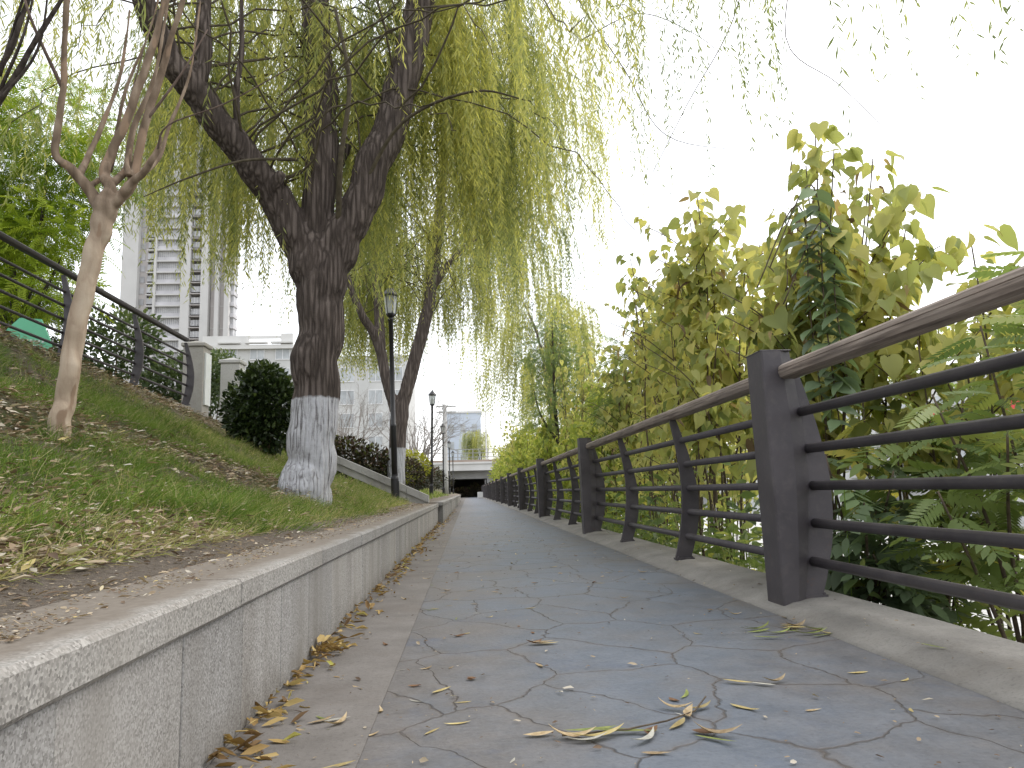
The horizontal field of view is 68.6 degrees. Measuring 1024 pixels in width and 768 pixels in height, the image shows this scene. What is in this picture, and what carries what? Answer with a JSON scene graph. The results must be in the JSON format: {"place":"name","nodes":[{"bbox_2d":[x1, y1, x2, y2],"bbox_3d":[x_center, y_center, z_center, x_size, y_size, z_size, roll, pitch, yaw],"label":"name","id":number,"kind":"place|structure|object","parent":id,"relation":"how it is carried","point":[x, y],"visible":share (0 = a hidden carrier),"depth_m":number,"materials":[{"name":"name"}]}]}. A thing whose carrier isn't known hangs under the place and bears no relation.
{"place":"outdoors","nodes":[
{"label":"outdoors","id":0,"kind":"place"},
{"bbox_2d":[0,332,459,616],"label":"bank terrain","id":1,"kind":"structure","parent":0,"point":[103,574],"depth_m":3.15,"materials":[{"name":"soil"}]},
{"bbox_2d":[6,318,52,351],"bbox_3d":[-6.144,-0.418,9.550,0.586,0.862,0.066,-1,-8,-3],"label":"green sign","id":2,"kind":"object","parent":1,"relation":"on","point":[30,327],"visible":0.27,"depth_m":9.56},
{"bbox_2d":[0,0,63,106],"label":"crape myrtle tree","id":3,"kind":"object","parent":1,"relation":"on","point":[21,69],"visible":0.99,"depth_m":4.29,"materials":[{"name":"brown plant"}]},
{"bbox_2d":[0,158,94,348],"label":"locust tree","id":4,"kind":"object","parent":1,"relation":"on","point":[46,246],"visible":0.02,"depth_m":15.14,"materials":[{"name":"green plant"}]},
{"bbox_2d":[0,44,157,341],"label":"locust tree","id":5,"kind":"object","parent":1,"relation":"on","point":[67,227],"visible":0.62,"depth_m":12.84,"materials":[{"name":"green plant"}]},
{"bbox_2d":[0,231,193,410],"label":"metal railing","id":6,"kind":"object","parent":1,"relation":"on","point":[137,363],"visible":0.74,"depth_m":9.85,"materials":[{"name":"metal"}]},
{"bbox_2d":[51,303,170,388],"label":"leafy bush","id":7,"kind":"object","parent":1,"relation":"on","point":[123,328],"visible":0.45,"depth_m":13.33,"materials":[{"name":"green leaf"}]},
{"bbox_2d":[24,0,291,440],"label":"crape myrtle tree","id":8,"kind":"object","parent":1,"relation":"on","point":[108,201],"visible":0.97,"depth_m":4.42,"materials":[{"name":"brown plant"}]},
{"bbox_2d":[117,92,238,402],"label":"tower block","id":9,"kind":"structure","parent":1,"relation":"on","point":[207,310],"depth_m":191.88,"materials":[{"name":"white concrete"}]},
{"bbox_2d":[139,298,151,308],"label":"window","id":10,"kind":"structure","parent":9,"relation":"in","point":[141,301],"depth_m":191.02,"materials":[{"name":"white glass"}]},
{"bbox_2d":[189,331,198,340],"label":"window","id":11,"kind":"structure","parent":9,"relation":"in","point":[194,335],"depth_m":190.56,"materials":[{"name":"white glass"}]},
{"bbox_2d":[189,320,198,329],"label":"window","id":12,"kind":"structure","parent":9,"relation":"in","point":[194,323],"depth_m":190.98,"materials":[{"name":"white glass"}]},
{"bbox_2d":[189,297,199,307],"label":"window","id":13,"kind":"structure","parent":9,"relation":"in","point":[195,302],"depth_m":191.82,"materials":[{"name":"white glass"}]},
{"bbox_2d":[190,275,200,284],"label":"window","id":14,"kind":"structure","parent":9,"relation":"in","point":[196,280],"depth_m":192.62,"materials":[{"name":"white glass"}]},
{"bbox_2d":[138,348,227,408],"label":"leafy bush","id":15,"kind":"object","parent":1,"relation":"on","point":[215,384],"visible":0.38,"depth_m":14.46,"materials":[{"name":"green leaf"}]},
{"bbox_2d":[181,341,212,417],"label":"gate pillar","id":16,"kind":"structure","parent":1,"relation":"on","point":[201,356],"depth_m":12.68,"materials":[{"name":"concrete"}]},
{"bbox_2d":[174,347,242,419],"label":"leafy bush","id":17,"kind":"object","parent":1,"relation":"on","point":[225,356],"visible":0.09,"depth_m":18.74,"materials":[{"name":"green plant"}]},
{"bbox_2d":[0,323,426,641],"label":"leaf litter","id":18,"kind":"object","parent":1,"relation":"on","point":[13,547],"visible":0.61,"depth_m":3.04,"materials":[{"name":"plant"}]},
{"bbox_2d":[0,326,448,586],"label":"grass","id":19,"kind":"structure","parent":1,"relation":"on","point":[227,504],"depth_m":3.90,"materials":[{"name":"plant"}]},
{"bbox_2d":[219,358,246,423],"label":"gate pillar","id":20,"kind":"structure","parent":1,"relation":"on","point":[229,366],"depth_m":13.62,"materials":[{"name":"concrete"}]},
{"bbox_2d":[217,358,293,455],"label":"round bush","id":21,"kind":"object","parent":1,"relation":"on","point":[256,417],"visible":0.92,"depth_m":10.81,"materials":[{"name":"green plant"}]},
{"bbox_2d":[202,333,415,461],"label":"white building","id":22,"kind":"structure","parent":1,"relation":"on","point":[272,352],"depth_m":89.92,"materials":[{"name":"paint"}]},
{"bbox_2d":[250,349,264,359],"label":"window","id":23,"kind":"structure","parent":22,"relation":"in","point":[255,354],"depth_m":89.75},
{"bbox_2d":[275,349,289,359],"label":"window","id":24,"kind":"structure","parent":22,"relation":"in","point":[280,354],"depth_m":89.90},
{"bbox_2d":[340,413,353,427],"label":"window","id":25,"kind":"structure","parent":22,"relation":"in","point":[343,414],"depth_m":89.66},
{"bbox_2d":[340,390,353,404],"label":"window","id":26,"kind":"structure","parent":22,"relation":"in","point":[344,394],"depth_m":90.04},
{"bbox_2d":[340,367,353,381],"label":"window","id":27,"kind":"structure","parent":22,"relation":"in","point":[351,375],"depth_m":90.41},
{"bbox_2d":[368,367,380,381],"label":"window","id":28,"kind":"structure","parent":22,"relation":"in","point":[375,375],"depth_m":90.59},
{"bbox_2d":[368,436,382,450],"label":"window","id":29,"kind":"structure","parent":22,"relation":"in","point":[378,439],"depth_m":89.49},
{"bbox_2d":[368,412,382,427],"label":"window","id":30,"kind":"structure","parent":22,"relation":"in","point":[377,418],"depth_m":89.84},
{"bbox_2d":[368,389,382,404],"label":"window","id":31,"kind":"structure","parent":22,"relation":"in","point":[375,397],"depth_m":90.23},
{"bbox_2d":[389,366,402,380],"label":"window","id":32,"kind":"structure","parent":22,"relation":"in","point":[398,377],"depth_m":90.79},
{"bbox_2d":[280,433,407,483],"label":"hedge","id":33,"kind":"object","parent":1,"relation":"on","point":[360,453],"visible":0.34,"depth_m":15.77,"materials":[{"name":"green plant"}]},
{"bbox_2d":[337,381,369,449],"bbox_3d":[-7.635,1.773,33.544,3.092,4.078,3.853,-4,-8,16],"label":"bare tree","id":34,"kind":"object","parent":1,"relation":"on","point":[349,418],"visible":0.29,"depth_m":33.48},
{"bbox_2d":[337,383,389,457],"bbox_3d":[-6.199,1.622,30.092,3.874,3.723,3.542,-1,-8,-3],"label":"bare tree","id":35,"kind":"object","parent":1,"relation":"on","point":[369,428],"visible":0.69,"depth_m":30.04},
{"bbox_2d":[337,456,428,503],"bbox_3d":[-2.733,1.655,13.770,2.395,1.367,0.320,-1,-8,-3],"label":"stone edging","id":36,"kind":"object","parent":1,"relation":"on","point":[360,473],"visible":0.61,"depth_m":13.63,"materials":[{"name":"stone"}]},
{"bbox_2d":[382,287,399,498],"bbox_3d":[-2.019,0.265,12.696,0.299,4.017,0.299,-2,-8,-4],"label":"street lamp","id":37,"kind":"object","parent":1,"relation":"on","point":[389,311],"visible":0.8,"depth_m":12.69,"materials":[{"name":"black metal"}]},
{"bbox_2d":[381,456,426,490],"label":"round bush","id":38,"kind":"object","parent":1,"relation":"on","point":[417,481],"visible":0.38,"depth_m":21.59,"materials":[{"name":"green plant"}]},
{"bbox_2d":[355,394,477,462],"bbox_3d":[-4.595,2.636,35.805,6.362,4.441,4.906,-1,-8,-3],"label":"bare tree","id":39,"kind":"object","parent":1,"relation":"on","point":[425,449],"visible":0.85,"depth_m":35.75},
{"bbox_2d":[405,449,431,484],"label":"round bush","id":40,"kind":"object","parent":1,"relation":"on","point":[420,458],"visible":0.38,"depth_m":23.07,"materials":[{"name":"green plant"}]},
{"bbox_2d":[405,462,434,490],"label":"leafy bush","id":41,"kind":"object","parent":1,"relation":"on","point":[427,482],"visible":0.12,"depth_m":29.46,"materials":[{"name":"green plant"}]},
{"bbox_2d":[372,391,485,465],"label":"bare tree","id":42,"kind":"object","parent":1,"relation":"on","point":[435,452],"visible":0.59,"depth_m":43.81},
{"bbox_2d":[428,389,435,495],"bbox_3d":[-2.695,2.116,25.221,0.290,3.900,0.290,-5,-9,30],"label":"street lamp","id":43,"kind":"object","parent":1,"relation":"on","point":[432,395],"visible":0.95,"depth_m":25.23,"materials":[{"name":"black metal"}]},
{"bbox_2d":[425,465,447,490],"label":"leafy bush","id":44,"kind":"object","parent":1,"relation":"on","point":[436,474],"visible":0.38,"depth_m":41.41,"materials":[{"name":"green plant"}]},
{"bbox_2d":[250,5,626,484],"bbox_3d":[-1.601,-2.703,16.980,8.544,10.772,8.943,-3,-8,8],"label":"willow tree","id":45,"kind":"object","parent":1,"relation":"on","point":[427,304],"visible":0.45,"depth_m":17.06,"materials":[{"name":"green plant"}]},
{"bbox_2d":[440,423,444,493],"bbox_3d":[-3.454,3.909,37.683,0.290,3.900,0.290,1,-8,-18],"label":"street lamp","id":46,"kind":"object","parent":1,"relation":"on","point":[443,489],"visible":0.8,"depth_m":37.69,"materials":[{"name":"black metal"}]},
{"bbox_2d":[437,404,455,493],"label":"utility pole","id":47,"kind":"object","parent":1,"relation":"on","point":[445,461],"visible":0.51,"depth_m":45.61,"materials":[{"name":"concrete"}]},
{"bbox_2d":[447,411,481,459],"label":"pale building","id":48,"kind":"structure","parent":1,"relation":"on","point":[456,441],"depth_m":149.99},
{"bbox_2d":[451,482,481,496],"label":"leafy bush","id":49,"kind":"object","parent":1,"relation":"on","point":[470,490],"visible":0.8,"depth_m":76.97,"materials":[{"name":"green plant"}]},
{"bbox_2d":[459,428,493,459],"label":"willow tree","id":50,"kind":"object","parent":1,"relation":"on","point":[471,443],"visible":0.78,"depth_m":90.58,"materials":[{"name":"green plant"}]},
{"bbox_2d":[0,0,1022,505],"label":"willow tree","id":51,"kind":"object","parent":1,"relation":"on","point":[362,140],"visible":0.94,"depth_m":7.36,"materials":[{"name":"green plant"}]},
{"bbox_2d":[206,497,465,767],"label":"gutter strip","id":52,"kind":"object","parent":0,"point":[372,661],"visible":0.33,"depth_m":2.17,"materials":[{"name":"concrete"}]},
{"bbox_2d":[0,503,438,767],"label":"retaining wall","id":53,"kind":"structure","parent":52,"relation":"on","point":[187,675],"depth_m":1.44,"materials":[{"name":"stone"}]},
{"bbox_2d":[309,712,350,723],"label":"leaf sprig","id":54,"kind":"object","parent":52,"relation":"on","point":[343,718],"visible":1,"depth_m":1.83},
{"bbox_2d":[206,512,455,767],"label":"gutter litter","id":55,"kind":"object","parent":52,"relation":"on","point":[277,712],"visible":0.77,"depth_m":2.10,"materials":[{"name":"plant"}]},
{"bbox_2d":[429,495,460,522],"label":"retaining wall","id":56,"kind":"structure","parent":52,"relation":"on","point":[447,506],"depth_m":15.73,"materials":[{"name":"concrete"}]},
{"bbox_2d":[0,0,1023,481],"label":"sky","id":57,"kind":"structure","parent":0,"point":[965,139],"materials":[{"name":"white"}]},
{"bbox_2d":[356,497,1023,767],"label":"path","id":58,"kind":"structure","parent":0,"point":[514,681],"depth_m":2.13,"materials":[{"name":"stone"}]},
{"bbox_2d":[523,696,710,739],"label":"leaf sprig","id":59,"kind":"object","parent":58,"relation":"on","point":[687,711],"visible":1,"depth_m":1.69,"materials":[{"name":"plant"}]},
{"bbox_2d":[259,516,1021,767],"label":"debris","id":60,"kind":"object","parent":58,"relation":"on","point":[425,759],"visible":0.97,"depth_m":2.02,"materials":[{"name":"plant"}]},
{"bbox_2d":[692,722,741,740],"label":"leaf sprig","id":61,"kind":"object","parent":58,"relation":"on","point":[702,729],"visible":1,"depth_m":1.66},
{"bbox_2d":[483,497,1023,710],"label":"kerb","id":62,"kind":"structure","parent":58,"relation":"on","point":[987,672],"depth_m":2.67,"materials":[{"name":"concrete"}]},
{"bbox_2d":[481,266,1023,611],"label":"metal railing","id":63,"kind":"object","parent":62,"relation":"on","point":[795,485],"visible":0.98,"depth_m":3.34,"materials":[{"name":"metal"}]},
{"bbox_2d":[725,674,784,684],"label":"leaf sprig","id":64,"kind":"object","parent":58,"relation":"on","point":[780,678],"visible":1,"depth_m":2.09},
{"bbox_2d":[741,620,830,636],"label":"leaf sprig","id":65,"kind":"object","parent":58,"relation":"on","point":[800,624],"visible":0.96,"depth_m":2.81,"materials":[{"name":"plant"}]},
{"bbox_2d":[621,513,1023,636],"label":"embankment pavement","id":66,"kind":"structure","parent":0,"point":[983,611],"depth_m":18.96,"materials":[{"name":"concrete"}]},
{"bbox_2d":[676,500,1023,527],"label":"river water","id":67,"kind":"structure","parent":0,"point":[758,507],"depth_m":60.47,"materials":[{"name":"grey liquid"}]},
{"bbox_2d":[881,375,1023,464],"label":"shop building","id":68,"kind":"structure","parent":0,"point":[937,397],"depth_m":86.61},
{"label":"river slope","id":69,"kind":"structure","parent":0,"visible":0},
{"bbox_2d":[500,425,521,475],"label":"mulberry shrub","id":70,"kind":"object","parent":69,"relation":"on","point":[504,440],"visible":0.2,"depth_m":42.15,"materials":[{"name":"green plant"}]},
{"bbox_2d":[505,420,530,479],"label":"mulberry shrub","id":71,"kind":"object","parent":69,"relation":"on","point":[510,441],"visible":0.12,"depth_m":36.14,"materials":[{"name":"green plant"}]},
{"bbox_2d":[508,423,532,507],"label":"mulberry shrub","id":72,"kind":"object","parent":69,"relation":"on","point":[518,444],"visible":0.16,"depth_m":32.29,"materials":[{"name":"green plant"}]},
{"bbox_2d":[502,418,540,483],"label":"mulberry shrub","id":73,"kind":"object","parent":69,"relation":"on","point":[508,453],"visible":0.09,"depth_m":34.09,"materials":[{"name":"green plant"}]},
{"bbox_2d":[514,433,535,504],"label":"mulberry shrub","id":74,"kind":"object","parent":69,"relation":"on","point":[519,449],"visible":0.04,"depth_m":30.36,"materials":[{"name":"green plant"}]},
{"bbox_2d":[510,415,546,509],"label":"mulberry shrub","id":75,"kind":"object","parent":69,"relation":"on","point":[530,451],"visible":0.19,"depth_m":28.17,"materials":[{"name":"green plant"}]},
{"bbox_2d":[453,287,611,435],"bbox_3d":[1.438,0.882,32.248,7.222,10.398,5.882,5,-11,-40],"label":"willow tree","id":76,"kind":"object","parent":69,"relation":"on","point":[576,336],"visible":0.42,"depth_m":32.09,"materials":[{"name":"green plant"}]},
{"bbox_2d":[525,418,555,502],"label":"mulberry shrub","id":77,"kind":"object","parent":69,"relation":"on","point":[537,444],"visible":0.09,"depth_m":24.65,"materials":[{"name":"green plant"}]},
{"bbox_2d":[528,407,565,506],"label":"mulberry shrub","id":78,"kind":"object","parent":69,"relation":"on","point":[546,457],"visible":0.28,"depth_m":21.40,"materials":[{"name":"green plant"}]},
{"bbox_2d":[506,302,605,516],"bbox_3d":[1.491,0.920,21.192,3.337,6.774,2.239,-1,-8,-3],"label":"chinaberry tree","id":79,"kind":"object","parent":69,"relation":"on","point":[555,420],"visible":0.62,"depth_m":21.21,"materials":[{"name":"green plant"}]},
{"bbox_2d":[541,398,584,506],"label":"mulberry shrub","id":80,"kind":"object","parent":69,"relation":"on","point":[550,443],"visible":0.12,"depth_m":19.87,"materials":[{"name":"green plant"}]},
{"bbox_2d":[552,401,587,506],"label":"mulberry shrub","id":81,"kind":"object","parent":69,"relation":"on","point":[562,449],"visible":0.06,"depth_m":17.92,"materials":[{"name":"green plant"}]},
{"bbox_2d":[546,346,607,517],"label":"mulberry shrub","id":82,"kind":"object","parent":69,"relation":"on","point":[565,418],"visible":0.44,"depth_m":16.65,"materials":[{"name":"green plant"}]},
{"bbox_2d":[555,365,618,494],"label":"mulberry shrub","id":83,"kind":"object","parent":69,"relation":"on","point":[570,430],"visible":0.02,"depth_m":15.11,"materials":[{"name":"green plant"}]},
{"bbox_2d":[563,394,619,529],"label":"mulberry shrub","id":84,"kind":"object","parent":69,"relation":"on","point":[570,448],"visible":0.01,"depth_m":13.51,"materials":[{"name":"green plant"}]},
{"bbox_2d":[564,369,647,523],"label":"mulberry shrub","id":85,"kind":"object","parent":69,"relation":"on","point":[573,429],"visible":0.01,"depth_m":13.95,"materials":[{"name":"green plant"}]},
{"bbox_2d":[569,360,648,523],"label":"mulberry shrub","id":86,"kind":"object","parent":69,"relation":"on","point":[589,429],"visible":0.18,"depth_m":12.57,"materials":[{"name":"green plant"}]},
{"bbox_2d":[581,342,658,535],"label":"mulberry shrub","id":87,"kind":"object","parent":69,"relation":"on","point":[611,445],"visible":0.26,"depth_m":11.47,"materials":[{"name":"green plant"}]},
{"bbox_2d":[583,310,662,525],"bbox_3d":[2.222,0.865,11.448,2.293,4.299,1.686,-1,-8,-3],"label":"tree","id":88,"kind":"object","parent":69,"relation":"on","point":[600,397],"visible":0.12,"depth_m":11.44,"materials":[{"name":"green plant"}]},
{"bbox_2d":[581,303,675,541],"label":"mulberry shrub","id":89,"kind":"object","parent":69,"relation":"on","point":[618,395],"visible":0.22,"depth_m":10.59,"materials":[{"name":"green plant"}]},
{"bbox_2d":[612,276,709,539],"bbox_3d":[1.966,0.459,9.422,1.411,3.742,1.557,0,-8,-14],"label":"mulberry shrub","id":90,"kind":"object","parent":69,"relation":"on","point":[642,438],"visible":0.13,"depth_m":9.38,"materials":[{"name":"green plant"}]},
{"bbox_2d":[635,393,707,543],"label":"mulberry shrub","id":91,"kind":"object","parent":69,"relation":"on","point":[669,500],"visible":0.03,"depth_m":13.12,"materials":[{"name":"green plant"}]},
{"bbox_2d":[615,236,747,543],"bbox_3d":[1.894,0.284,8.309,1.485,3.784,1.639,-1,-8,-3],"label":"mulberry shrub","id":92,"kind":"object","parent":69,"relation":"on","point":[621,288],"visible":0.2,"depth_m":8.47,"materials":[{"name":"green plant"}]},
{"bbox_2d":[627,214,762,558],"bbox_3d":[1.884,0.116,7.372,1.677,3.755,1.252,-1,-8,-3],"label":"mulberry shrub","id":93,"kind":"object","parent":69,"relation":"on","point":[659,306],"visible":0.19,"depth_m":7.50,"materials":[{"name":"green plant"}]},
{"bbox_2d":[528,400,919,602],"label":"undergrowth","id":94,"kind":"object","parent":69,"relation":"on","point":[755,534],"visible":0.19,"depth_m":6.00,"materials":[{"name":"green plant"}]},
{"bbox_2d":[608,187,848,559],"bbox_3d":[1.779,0.059,6.376,1.606,3.592,1.508,-1,-8,-3],"label":"mulberry shrub","id":95,"kind":"object","parent":69,"relation":"on","point":[696,380],"visible":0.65,"depth_m":6.39,"materials":[{"name":"green plant"}]},
{"bbox_2d":[703,440,757,567],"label":"mulberry shrub","id":96,"kind":"object","parent":69,"relation":"on","point":[735,479],"visible":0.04,"depth_m":9.44,"materials":[{"name":"green plant"}]},
{"bbox_2d":[514,482,966,626],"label":"dry stalks","id":97,"kind":"object","parent":69,"relation":"on","point":[734,553],"visible":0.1,"depth_m":5.70,"materials":[{"name":"brown plant"}]},
{"bbox_2d":[712,120,968,586],"bbox_3d":[2.119,-0.089,4.803,1.447,3.425,1.548,4,-10,-33],"label":"mulberry shrub","id":98,"kind":"object","parent":69,"relation":"on","point":[877,297],"visible":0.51,"depth_m":4.71,"materials":[{"name":"green plant"}]},
{"bbox_2d":[757,185,863,432],"bbox_3d":[1.654,-0.426,4.178,0.508,1.416,0.220,-2,-8,6],"label":"hanging vine","id":99,"kind":"object","parent":98,"relation":"hanging from","point":[846,384],"visible":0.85,"depth_m":4.16,"materials":[{"name":"green plant"}]},
{"bbox_2d":[752,454,974,623],"bbox_3d":[1.796,0.922,3.759,0.985,1.161,1.030,-1,-8,-3],"label":"sumac shrub","id":100,"kind":"object","parent":69,"relation":"on","point":[904,599],"visible":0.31,"depth_m":3.65,"materials":[{"name":"green plant"}]},
{"bbox_2d":[815,380,1023,639],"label":"sumac shrub","id":101,"kind":"object","parent":69,"relation":"on","point":[951,568],"visible":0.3,"depth_m":3.94,"materials":[{"name":"green plant"}]},
{"bbox_2d":[830,224,1023,627],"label":"mulberry shrub","id":102,"kind":"object","parent":69,"relation":"on","point":[892,365],"visible":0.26,"depth_m":4.40,"materials":[{"name":"green plant"}]},
{"bbox_2d":[846,324,1010,565],"bbox_3d":[2.751,0.775,4.878,1.413,2.404,1.083,-1,-8,-3],"label":"sumac shrub","id":103,"kind":"object","parent":69,"relation":"on","point":[954,385],"visible":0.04,"depth_m":4.92,"materials":[{"name":"green plant"}]},
{"bbox_2d":[855,328,1023,642],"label":"sumac shrub","id":104,"kind":"object","parent":69,"relation":"on","point":[983,458],"visible":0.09,"depth_m":4.31,"materials":[{"name":"green plant"}]},
{"bbox_2d":[876,390,1023,642],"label":"sumac shrub","id":105,"kind":"object","parent":69,"relation":"on","point":[959,497],"visible":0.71,"depth_m":3.31,"materials":[{"name":"green plant"}]},
{"bbox_2d":[910,251,1023,566],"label":"sumac shrub","id":106,"kind":"object","parent":69,"relation":"on","point":[1013,320],"visible":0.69,"depth_m":3.67,"materials":[{"name":"green plant"}]},
{"bbox_2d":[990,609,1022,623],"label":"sumac sapling","id":107,"kind":"object","parent":69,"relation":"on","point":[1013,612],"visible":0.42,"depth_m":2.83,"materials":[{"name":"green plant"}]},
{"bbox_3d":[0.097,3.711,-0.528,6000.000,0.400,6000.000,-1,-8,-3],"label":"ground","id":108,"kind":"structure","parent":0,"visible":0},
{"bbox_2d":[367,443,903,507],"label":"footbridge","id":109,"kind":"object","parent":108,"relation":"on","point":[467,473],"visible":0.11,"depth_m":75.43,"materials":[{"name":"concrete"}]},
{"bbox_2d":[665,463,1023,507],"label":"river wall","id":110,"kind":"structure","parent":108,"relation":"on","point":[847,476],"depth_m":87.78,"materials":[{"name":"concrete"}]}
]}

